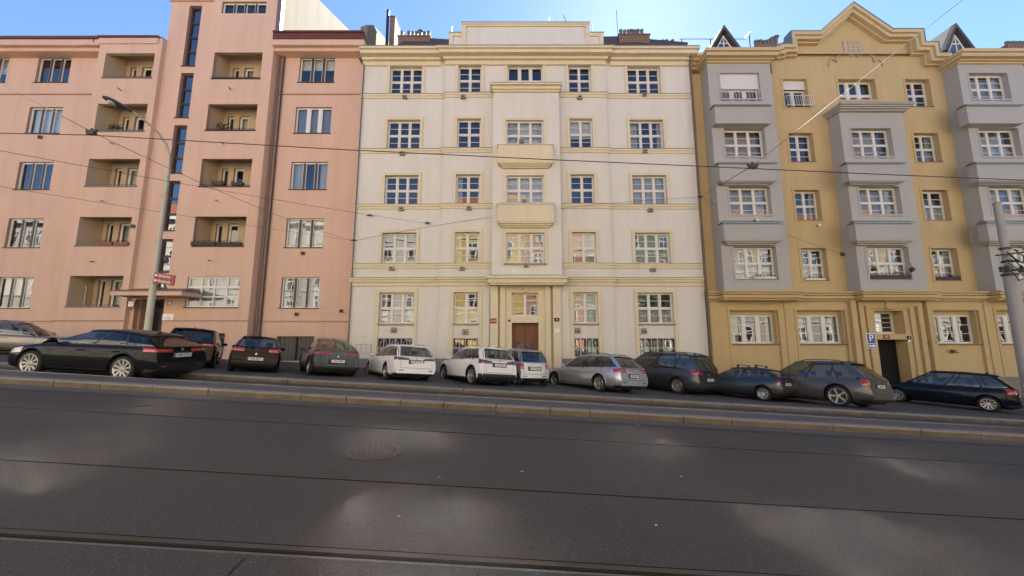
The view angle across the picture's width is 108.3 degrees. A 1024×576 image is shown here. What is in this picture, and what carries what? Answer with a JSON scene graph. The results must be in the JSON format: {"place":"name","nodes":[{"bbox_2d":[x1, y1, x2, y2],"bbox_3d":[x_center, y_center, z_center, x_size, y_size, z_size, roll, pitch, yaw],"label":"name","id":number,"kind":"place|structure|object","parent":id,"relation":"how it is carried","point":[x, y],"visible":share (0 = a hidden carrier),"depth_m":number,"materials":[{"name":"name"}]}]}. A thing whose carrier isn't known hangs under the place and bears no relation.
{"place":"outdoors","nodes":[
{"label":"outdoors","id":0,"kind":"place"},
{"bbox_2d":[0,387,1023,575],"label":"road","id":1,"kind":"structure","parent":0,"point":[471,522],"depth_m":4.14,"materials":[{"name":"grey asphalt"}]},
{"bbox_2d":[344,443,402,460],"bbox_3d":[-1.997,2.354,5.356,0.800,0.024,0.800,3,-8,0],"label":"manhole cover","id":2,"kind":"object","parent":1,"relation":"on","point":[372,451],"visible":1,"depth_m":5.29,"materials":[{"name":"metal"}]},
{"bbox_2d":[0,528,793,575],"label":"tram rail","id":3,"kind":"object","parent":1,"relation":"on","point":[319,552],"visible":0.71,"depth_m":2.90,"materials":[{"name":"metal"}]},
{"bbox_2d":[0,375,1023,441],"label":"kerb","id":4,"kind":"structure","parent":1,"relation":"on","point":[559,411],"depth_m":8.67,"materials":[{"name":"concrete"}]},
{"bbox_2d":[0,458,1023,520],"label":"tram rail","id":5,"kind":"object","parent":1,"relation":"on","point":[517,489],"visible":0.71,"depth_m":4.30,"materials":[{"name":"metal"}]},
{"bbox_2d":[0,406,1023,465],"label":"tram rail","id":6,"kind":"object","parent":1,"relation":"on","point":[514,435],"visible":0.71,"depth_m":6.63,"materials":[{"name":"metal"}]},
{"bbox_2d":[1,389,1023,447],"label":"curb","id":7,"kind":"object","parent":1,"relation":"on","point":[513,418],"visible":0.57,"depth_m":8.05,"materials":[{"name":"stone"}]},
{"bbox_2d":[0,351,1023,419],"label":"pavement","id":8,"kind":"structure","parent":0,"point":[288,370],"depth_m":14.89,"materials":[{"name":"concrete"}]},
{"bbox_2d":[0,320,67,350],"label":"parked car","id":9,"kind":"object","parent":8,"relation":"on","point":[14,334],"visible":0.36,"depth_m":16.74,"materials":[{"name":"grey paint"}]},
{"bbox_2d":[102,95,170,330],"bbox_3d":[-13.368,-1.732,12.776,0.247,9.361,2.113,-3,-8,22],"label":"street lamp","id":10,"kind":"object","parent":8,"relation":"on","point":[150,308],"visible":0.81,"depth_m":13.49,"materials":[{"name":"metal"}]},
{"bbox_2d":[0,0,388,361],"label":"apartment building","id":11,"kind":"structure","parent":8,"relation":"on","point":[280,73],"depth_m":22.82,"materials":[{"name":"pink paint"}]},
{"bbox_2d":[0,277,33,307],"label":"window","id":12,"kind":"structure","parent":11,"relation":"in","point":[13,285],"depth_m":22.32,"materials":[{"name":"white"}]},
{"bbox_2d":[7,219,43,246],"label":"window","id":13,"kind":"structure","parent":11,"relation":"in","point":[35,221],"depth_m":22.70,"materials":[{"name":"white wood"}]},
{"bbox_2d":[18,163,53,188],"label":"window","id":14,"kind":"structure","parent":11,"relation":"in","point":[34,165],"depth_m":23.19,"materials":[{"name":"white"}]},
{"bbox_2d":[28,108,62,132],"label":"window","id":15,"kind":"structure","parent":11,"relation":"in","point":[46,120],"depth_m":23.79,"materials":[{"name":"white"}]},
{"bbox_2d":[38,59,71,81],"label":"window","id":16,"kind":"structure","parent":11,"relation":"in","point":[52,65],"depth_m":24.14,"materials":[{"name":"white wood"}]},
{"bbox_2d":[157,240,172,287],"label":"stair window","id":17,"kind":"structure","parent":11,"relation":"in","point":[166,252],"depth_m":21.87,"materials":[{"name":"brown"}]},
{"bbox_2d":[164,182,179,229],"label":"stair window","id":18,"kind":"structure","parent":11,"relation":"in","point":[173,196],"depth_m":22.31,"materials":[{"name":"brown"}]},
{"bbox_2d":[172,127,186,172],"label":"stair window","id":19,"kind":"structure","parent":11,"relation":"in","point":[181,131],"depth_m":22.79,"materials":[{"name":"brown"}]},
{"bbox_2d":[179,75,193,116],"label":"stair window","id":20,"kind":"structure","parent":11,"relation":"in","point":[188,79],"depth_m":23.26,"materials":[{"name":"brown"}]},
{"bbox_2d":[185,8,201,64],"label":"stair window","id":21,"kind":"structure","parent":11,"relation":"in","point":[196,12],"depth_m":23.80,"materials":[{"name":"brown"}]},
{"bbox_2d":[186,277,240,306],"bbox_3d":[-17.315,0.249,21.595,3.070,1.790,0.242,0,-8,0],"label":"wide window","id":22,"kind":"structure","parent":11,"relation":"in","point":[216,291],"depth_m":21.62,"materials":[{"name":"white glass"}]},
{"bbox_2d":[279,336,313,360],"bbox_3d":[-12.699,4.264,21.808,2.207,2.806,0.240,0,-8,0],"label":"garage door","id":23,"kind":"structure","parent":11,"relation":"in","point":[291,344],"depth_m":21.85,"materials":[{"name":"black"}]},
{"bbox_2d":[281,277,319,307],"bbox_3d":[-12.645,0.293,22.309,2.290,1.850,0.248,0,-8,0],"label":"window","id":24,"kind":"structure","parent":11,"relation":"in","point":[286,280],"depth_m":22.31,"materials":[{"name":"white glass"}]},
{"bbox_2d":[286,219,323,246],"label":"window","id":25,"kind":"structure","parent":11,"relation":"in","point":[298,239],"depth_m":22.83,"materials":[{"name":"white glass"}]},
{"bbox_2d":[291,163,327,188],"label":"window","id":26,"kind":"structure","parent":11,"relation":"in","point":[299,170],"depth_m":23.30,"materials":[{"name":"white"}]},
{"bbox_2d":[295,108,331,132],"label":"window","id":27,"kind":"structure","parent":11,"relation":"in","point":[309,120],"depth_m":23.80,"materials":[{"name":"white"}]},
{"bbox_2d":[300,59,334,81],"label":"window","id":28,"kind":"structure","parent":11,"relation":"in","point":[313,65],"depth_m":24.35,"materials":[{"name":"white"}]},
{"bbox_2d":[170,327,227,367],"bbox_3d":[-14.199,2.684,16.622,2.122,1.683,4.522,11,-15,-33],"label":"parked car","id":29,"kind":"object","parent":8,"relation":"on","point":[209,340],"visible":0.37,"depth_m":15.24,"materials":[{"name":"black paint"}]},
{"bbox_2d":[227,335,284,372],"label":"parked car","id":30,"kind":"object","parent":8,"relation":"on","point":[260,352],"visible":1,"depth_m":14.59,"materials":[{"name":"black paint"}]},
{"bbox_2d":[298,338,359,375],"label":"parked car","id":31,"kind":"object","parent":8,"relation":"on","point":[329,355],"visible":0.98,"depth_m":14.85,"materials":[{"name":"grey paint"}]},
{"bbox_2d":[366,343,435,379],"bbox_3d":[-5.090,3.257,16.473,2.126,1.500,4.712,12,-15,-34],"label":"parked car","id":32,"kind":"object","parent":8,"relation":"on","point":[388,361],"visible":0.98,"depth_m":14.81,"materials":[{"name":"white paint"}]},
{"bbox_2d":[440,345,516,384],"bbox_3d":[-1.641,3.351,16.206,2.088,1.580,4.264,11,-15,-33],"label":"parked car","id":33,"kind":"object","parent":8,"relation":"on","point":[475,364],"visible":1,"depth_m":14.75,"materials":[{"name":"white paint"}]},
{"bbox_2d":[507,348,548,385],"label":"parked car","id":34,"kind":"object","parent":8,"relation":"on","point":[531,365],"visible":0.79,"depth_m":15.72,"materials":[{"name":"white metal"}]},
{"bbox_2d":[347,9,712,371],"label":"apartment building","id":35,"kind":"structure","parent":8,"relation":"on","point":[531,257],"depth_m":21.86,"materials":[{"name":"beige paint"}]},
{"bbox_2d":[378,339,411,351],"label":"basement window","id":36,"kind":"structure","parent":35,"relation":"in","point":[386,341],"depth_m":20.94,"materials":[{"name":"brown"}]},
{"bbox_2d":[379,293,413,323],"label":"window","id":37,"kind":"structure","parent":35,"relation":"in","point":[384,302],"depth_m":21.30,"materials":[{"name":"grey paint"}]},
{"bbox_2d":[382,234,416,262],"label":"window","id":38,"kind":"structure","parent":35,"relation":"in","point":[395,241],"depth_m":21.66,"materials":[{"name":"grey paint"}]},
{"bbox_2d":[385,177,418,203],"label":"window","id":39,"kind":"structure","parent":35,"relation":"in","point":[397,191],"depth_m":22.14,"materials":[{"name":"grey paint"}]},
{"bbox_2d":[388,122,419,147],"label":"window","id":40,"kind":"structure","parent":35,"relation":"in","point":[399,136],"depth_m":22.60,"materials":[{"name":"grey paint"}]},
{"bbox_2d":[390,69,421,92],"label":"window","id":41,"kind":"structure","parent":35,"relation":"in","point":[402,76],"depth_m":23.08,"materials":[{"name":"grey paint"}]},
{"bbox_2d":[453,339,477,355],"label":"basement window","id":42,"kind":"structure","parent":35,"relation":"in","point":[456,341],"depth_m":20.82,"materials":[{"name":"brown"}]},
{"bbox_2d":[454,293,478,322],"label":"window","id":43,"kind":"structure","parent":35,"relation":"in","point":[466,314],"depth_m":21.17,"materials":[{"name":"grey paint"}]},
{"bbox_2d":[455,233,479,262],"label":"window","id":44,"kind":"structure","parent":35,"relation":"in","point":[458,236],"depth_m":21.62,"materials":[{"name":"grey paint"}]},
{"bbox_2d":[456,176,479,202],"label":"window","id":45,"kind":"structure","parent":35,"relation":"in","point":[459,186],"depth_m":22.09,"materials":[{"name":"grey paint"}]},
{"bbox_2d":[457,121,480,146],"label":"window","id":46,"kind":"structure","parent":35,"relation":"in","point":[469,135],"depth_m":22.48,"materials":[{"name":"grey paint"}]},
{"bbox_2d":[458,68,481,91],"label":"window","id":47,"kind":"structure","parent":35,"relation":"in","point":[470,81],"depth_m":22.95,"materials":[{"name":"grey paint"}]},
{"bbox_2d":[506,122,542,143],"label":"window","id":48,"kind":"structure","parent":35,"relation":"in","point":[511,136],"depth_m":22.09,"materials":[{"name":"grey paint"}]},
{"bbox_2d":[507,68,542,81],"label":"window","id":49,"kind":"structure","parent":35,"relation":"in","point":[519,69],"depth_m":23.00,"materials":[{"name":"grey paint"}]},
{"bbox_2d":[506,177,543,201],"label":"window","id":50,"kind":"structure","parent":35,"relation":"in","point":[530,184],"depth_m":21.57,"materials":[{"name":"grey paint"}]},
{"bbox_2d":[512,323,537,349],"bbox_3d":[0.740,4.268,20.897,1.500,4.557,0.184,0,-8,0],"label":"entrance door","id":51,"kind":"structure","parent":35,"relation":"in","point":[524,335],"depth_m":21.08,"materials":[{"name":"brown wood"}]},
{"bbox_2d":[506,234,544,262],"bbox_3d":[0.755,-2.226,21.198,2.191,1.772,0.242,0,-8,0],"label":"window","id":52,"kind":"structure","parent":35,"relation":"in","point":[520,248],"depth_m":21.21,"materials":[{"name":"grey paint"}]},
{"bbox_2d":[568,68,590,91],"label":"window","id":53,"kind":"structure","parent":35,"relation":"in","point":[578,74],"depth_m":22.95,"materials":[{"name":"grey paint"}]},
{"bbox_2d":[569,121,591,146],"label":"window","id":54,"kind":"structure","parent":35,"relation":"in","point":[580,130],"depth_m":22.59,"materials":[{"name":"grey paint"}]},
{"bbox_2d":[570,176,593,202],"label":"window","id":55,"kind":"structure","parent":35,"relation":"in","point":[581,190],"depth_m":22.02,"materials":[{"name":"grey paint"}]},
{"bbox_2d":[572,233,595,262],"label":"window","id":56,"kind":"structure","parent":35,"relation":"in","point":[583,244],"depth_m":21.69,"materials":[{"name":"white glass"}]},
{"bbox_2d":[573,293,597,322],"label":"window","id":57,"kind":"structure","parent":35,"relation":"in","point":[584,304],"depth_m":21.20,"materials":[{"name":"white glass"}]},
{"bbox_2d":[575,339,597,355],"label":"basement window","id":58,"kind":"structure","parent":35,"relation":"in","point":[577,341],"depth_m":20.79,"materials":[{"name":"grey glass"}]},
{"bbox_2d":[627,69,659,92],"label":"window","id":59,"kind":"structure","parent":35,"relation":"in","point":[637,82],"depth_m":23.08,"materials":[{"name":"grey paint"}]},
{"bbox_2d":[630,122,662,147],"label":"window","id":60,"kind":"structure","parent":35,"relation":"in","point":[633,127],"depth_m":22.67,"materials":[{"name":"grey paint"}]},
{"bbox_2d":[632,177,665,203],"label":"window","id":61,"kind":"structure","parent":35,"relation":"in","point":[650,189],"depth_m":22.25,"materials":[{"name":"grey paint"}]},
{"bbox_2d":[635,234,669,262],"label":"window","id":62,"kind":"structure","parent":35,"relation":"in","point":[645,241],"depth_m":21.66,"materials":[{"name":"grey paint"}]},
{"bbox_2d":[637,293,672,323],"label":"window","id":63,"kind":"structure","parent":35,"relation":"in","point":[647,315],"depth_m":21.29,"materials":[{"name":"grey paint"}]},
{"bbox_2d":[640,339,674,354],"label":"basement window","id":64,"kind":"structure","parent":35,"relation":"in","point":[648,341],"depth_m":20.92,"materials":[{"name":"brown"}]},
{"bbox_3d":[-9.179,-2.781,21.445,0.345,0.120,0.120,0,-8,0],"label":"wire anchor","id":65,"kind":"object","parent":35,"relation":"attached to","visible":0},
{"bbox_2d":[97,134,349,239],"bbox_3d":[-9.236,-3.100,14.835,0.014,1.084,13.311,0,-8,0],"label":"span wire","id":66,"kind":"object","parent":65,"relation":"attached to","point":[204,184],"visible":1,"depth_m":10.82,"materials":[{"name":"grey metal"}]},
{"bbox_2d":[85,128,97,134],"bbox_3d":[-9.287,-3.450,8.167,0.248,0.164,0.060,0,-8,0],"label":"wire hanger","id":67,"kind":"object","parent":66,"relation":"hanging from","point":[92,131],"visible":0.97,"depth_m":8.15,"materials":[{"name":"black metal"}]},
{"bbox_2d":[0,133,1023,180],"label":"contact wire","id":68,"kind":"object","parent":67,"relation":"hanging from","point":[510,157],"visible":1,"depth_m":8.08,"materials":[{"name":"black metal"}]},
{"bbox_3d":[10.901,-5.306,21.428,0.345,0.120,0.120,0,-8,0],"label":"wire anchor","id":69,"kind":"object","parent":35,"relation":"attached to","visible":0},
{"bbox_2d":[700,169,746,196],"bbox_3d":[8.068,-3.971,14.774,0.018,4.379,14.141,-3,-8,23],"label":"span wire","id":70,"kind":"object","parent":69,"relation":"attached to","point":[726,181],"visible":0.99,"depth_m":11.39,"materials":[{"name":"black metal"}]},
{"bbox_2d":[746,162,758,169],"bbox_3d":[5.241,-2.666,8.063,0.248,0.164,0.060,0,-8,0],"label":"wire hanger","id":71,"kind":"object","parent":70,"relation":"hanging from","point":[751,165],"visible":0.97,"depth_m":8.04,"materials":[{"name":"black metal"}]},
{"bbox_2d":[754,0,961,164],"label":"span wire","id":72,"kind":"object","parent":71,"relation":"attached to","point":[866,75],"visible":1,"depth_m":5.86,"materials":[{"name":"grey metal"}]},
{"bbox_2d":[549,352,647,391],"bbox_3d":[3.486,3.704,16.455,2.117,1.560,4.792,11,-15,-33],"label":"parked car","id":73,"kind":"object","parent":8,"relation":"on","point":[601,372],"visible":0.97,"depth_m":14.99,"materials":[{"name":"silver metal"}]},
{"bbox_2d":[634,350,719,393],"bbox_3d":[7.044,3.890,17.611,2.183,1.789,4.872,9,-11,-33],"label":"parked car","id":74,"kind":"object","parent":8,"relation":"on","point":[678,372],"visible":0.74,"depth_m":15.98,"materials":[{"name":"grey paint"}]},
{"bbox_2d":[701,364,795,400],"bbox_3d":[9.847,4.028,15.955,1.851,1.409,3.624,11,-15,-33],"label":"parked car","id":75,"kind":"object","parent":8,"relation":"on","point":[765,384],"visible":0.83,"depth_m":14.91,"materials":[{"name":"blue paint"}]},
{"bbox_2d":[753,359,895,406],"bbox_3d":[12.158,3.830,15.192,2.151,1.720,4.672,9,-14,-24],"label":"parked car","id":76,"kind":"object","parent":8,"relation":"on","point":[839,383],"visible":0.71,"depth_m":13.68,"materials":[{"name":"grey paint"}]},
{"bbox_2d":[681,1,1023,394],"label":"apartment building","id":77,"kind":"structure","parent":8,"relation":"on","point":[948,102],"depth_m":21.88,"materials":[{"name":"yellow paint"}]},
{"bbox_2d":[721,90,757,98],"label":"window","id":78,"kind":"structure","parent":77,"relation":"in","point":[731,92],"depth_m":22.67,"materials":[{"name":"grey paint"}]},
{"bbox_2d":[724,131,762,155],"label":"window","id":79,"kind":"structure","parent":77,"relation":"in","point":[735,138],"depth_m":22.22,"materials":[{"name":"grey paint"}]},
{"bbox_2d":[729,188,768,216],"bbox_3d":[13.820,-4.966,21.830,2.400,1.810,0.250,0,-8,0],"label":"window","id":80,"kind":"structure","parent":77,"relation":"in","point":[758,203],"depth_m":21.80,"materials":[{"name":"grey paint"}]},
{"bbox_2d":[730,315,773,343],"bbox_3d":[13.715,2.382,21.362,2.570,1.640,0.244,0,-8,0],"label":"window","id":81,"kind":"structure","parent":77,"relation":"in","point":[768,318],"depth_m":21.32,"materials":[{"name":"grey paint"}]},
{"bbox_2d":[734,248,774,278],"bbox_3d":[13.820,-1.383,21.348,2.400,1.880,0.241,0,-8,0],"label":"window","id":82,"kind":"structure","parent":77,"relation":"in","point":[745,270],"depth_m":21.34,"materials":[{"name":"grey paint"}]},
{"bbox_2d":[789,136,810,160],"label":"window","id":83,"kind":"structure","parent":77,"relation":"in","point":[796,143],"depth_m":23.06,"materials":[{"name":"grey paint"}]},
{"bbox_2d":[795,192,817,219],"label":"window","id":84,"kind":"structure","parent":77,"relation":"in","point":[812,209],"depth_m":22.63,"materials":[{"name":"grey paint"}]},
{"bbox_2d":[801,250,823,277],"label":"window","id":85,"kind":"structure","parent":77,"relation":"in","point":[810,270],"depth_m":22.16,"materials":[{"name":"grey paint"}]},
{"bbox_2d":[797,315,840,343],"bbox_3d":[17.510,2.382,21.363,2.560,1.640,0.245,0,-8,0],"label":"window","id":86,"kind":"structure","parent":77,"relation":"in","point":[832,333],"depth_m":21.32,"materials":[{"name":"grey paint"}]},
{"bbox_2d":[839,83,871,98],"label":"window","id":87,"kind":"structure","parent":77,"relation":"in","point":[858,95],"depth_m":23.56,"materials":[{"name":"grey paint"}]},
{"bbox_2d":[851,131,888,155],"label":"window","id":88,"kind":"structure","parent":77,"relation":"in","point":[860,138],"depth_m":22.23,"materials":[{"name":"grey paint"}]},
{"bbox_2d":[859,188,897,216],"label":"window","id":89,"kind":"structure","parent":77,"relation":"in","point":[889,194],"depth_m":21.80,"materials":[{"name":"grey paint"}]},
{"bbox_2d":[866,248,905,274],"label":"window","id":90,"kind":"structure","parent":77,"relation":"in","point":[894,268],"depth_m":21.33,"materials":[{"name":"grey paint"}]},
{"bbox_2d":[878,340,900,381],"bbox_3d":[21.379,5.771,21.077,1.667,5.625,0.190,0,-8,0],"label":"entrance door","id":91,"kind":"structure","parent":77,"relation":"in","point":[887,348],"depth_m":21.28,"materials":[{"name":"black wood"}]},
{"bbox_2d":[870,272,910,278],"bbox_3d":[21.360,-0.697,20.922,2.329,0.367,0.286,0,-8,0],"label":"flower box","id":92,"kind":"object","parent":77,"relation":"on","point":[889,276],"visible":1,"depth_m":20.84,"materials":[{"name":"brown"}]},
{"bbox_2d":[906,83,926,105],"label":"window","id":93,"kind":"structure","parent":77,"relation":"in","point":[913,96],"depth_m":23.54,"materials":[{"name":"grey paint"}]},
{"bbox_2d":[914,136,935,160],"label":"window","id":94,"kind":"structure","parent":77,"relation":"in","point":[926,143],"depth_m":23.13,"materials":[{"name":"grey paint"}]},
{"bbox_2d":[922,192,944,219],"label":"window","id":95,"kind":"structure","parent":77,"relation":"in","point":[932,212],"depth_m":22.64,"materials":[{"name":"grey paint"}]},
{"bbox_2d":[931,250,953,276],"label":"window","id":96,"kind":"structure","parent":77,"relation":"in","point":[945,265],"depth_m":22.16,"materials":[{"name":"grey paint"}]},
{"bbox_2d":[933,315,972,343],"bbox_3d":[25.060,2.371,21.282,2.640,1.640,0.082,0,-8,0],"label":"window","id":97,"kind":"structure","parent":77,"relation":"in","point":[940,333],"depth_m":21.24,"materials":[{"name":"grey paint"}]},
{"bbox_2d":[969,76,1004,98],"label":"window","id":98,"kind":"structure","parent":77,"relation":"in","point":[993,90],"depth_m":22.75,"materials":[{"name":"grey paint"}]},
{"bbox_2d":[979,131,1015,155],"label":"window","id":99,"kind":"structure","parent":77,"relation":"in","point":[988,150],"depth_m":22.28,"materials":[{"name":"grey paint"}]},
{"bbox_2d":[997,315,1012,343],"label":"window","id":100,"kind":"structure","parent":77,"relation":"in","point":[1006,333],"depth_m":21.24,"materials":[{"name":"grey paint"}]},
{"bbox_2d":[989,188,1023,216],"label":"window","id":101,"kind":"structure","parent":77,"relation":"in","point":[1014,203],"depth_m":21.80,"materials":[{"name":"grey paint"}]},
{"bbox_2d":[866,333,876,371],"bbox_3d":[15.963,3.589,16.288,0.400,3.155,0.081,0,-8,0],"label":"parking sign","id":102,"kind":"object","parent":8,"relation":"on","point":[871,340],"visible":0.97,"depth_m":16.41,"materials":[{"name":"metal"}]},
{"bbox_2d":[889,370,1023,411],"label":"parked car","id":103,"kind":"object","parent":8,"relation":"on","point":[987,392],"visible":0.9,"depth_m":16.11,"materials":[{"name":"black paint"}]},
{"bbox_2d":[0,370,1023,433],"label":"pavement island","id":104,"kind":"structure","parent":0,"point":[518,402],"depth_m":9.28,"materials":[{"name":"concrete"}]},
{"bbox_2d":[991,201,1023,404],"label":"catenary pole","id":105,"kind":"object","parent":104,"relation":"on","point":[1012,290],"visible":1,"depth_m":9.50,"materials":[{"name":"grey metal"}]},
{"bbox_2d":[0,384,1023,444],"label":"sidewalk","id":106,"kind":"structure","parent":0,"point":[515,414],"depth_m":8.43,"materials":[{"name":"concrete"}]},
{"bbox_2d":[0,367,1023,427],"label":"parking lane road","id":107,"kind":"structure","parent":0,"point":[588,401],"depth_m":10.89,"materials":[{"name":"grey asphalt"}]},
{"bbox_2d":[8,329,205,376],"bbox_3d":[-11.734,1.865,10.826,4.472,1.369,2.064,3,-8,2],"label":"parked car","id":108,"kind":"object","parent":107,"relation":"on","point":[126,352],"visible":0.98,"depth_m":10.05,"materials":[{"name":"black paint"}]},
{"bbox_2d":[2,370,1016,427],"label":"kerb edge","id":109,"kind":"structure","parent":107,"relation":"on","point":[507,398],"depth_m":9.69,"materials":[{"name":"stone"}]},
{"bbox_2d":[0,362,1023,424],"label":"parking kerb","id":110,"kind":"structure","parent":107,"relation":"on","point":[614,399],"depth_m":11.19,"materials":[{"name":"concrete"}]},
{"bbox_3d":[-4.920,-3.800,21.530,0.345,0.120,0.120,0,-8,0],"label":"wire anchor","id":111,"kind":"object","parent":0,"visible":0},
{"bbox_2d":[0,150,421,222],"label":"span wire","id":112,"kind":"object","parent":111,"relation":"attached to","point":[187,184],"visible":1,"depth_m":12.70,"materials":[{"name":"black metal"}]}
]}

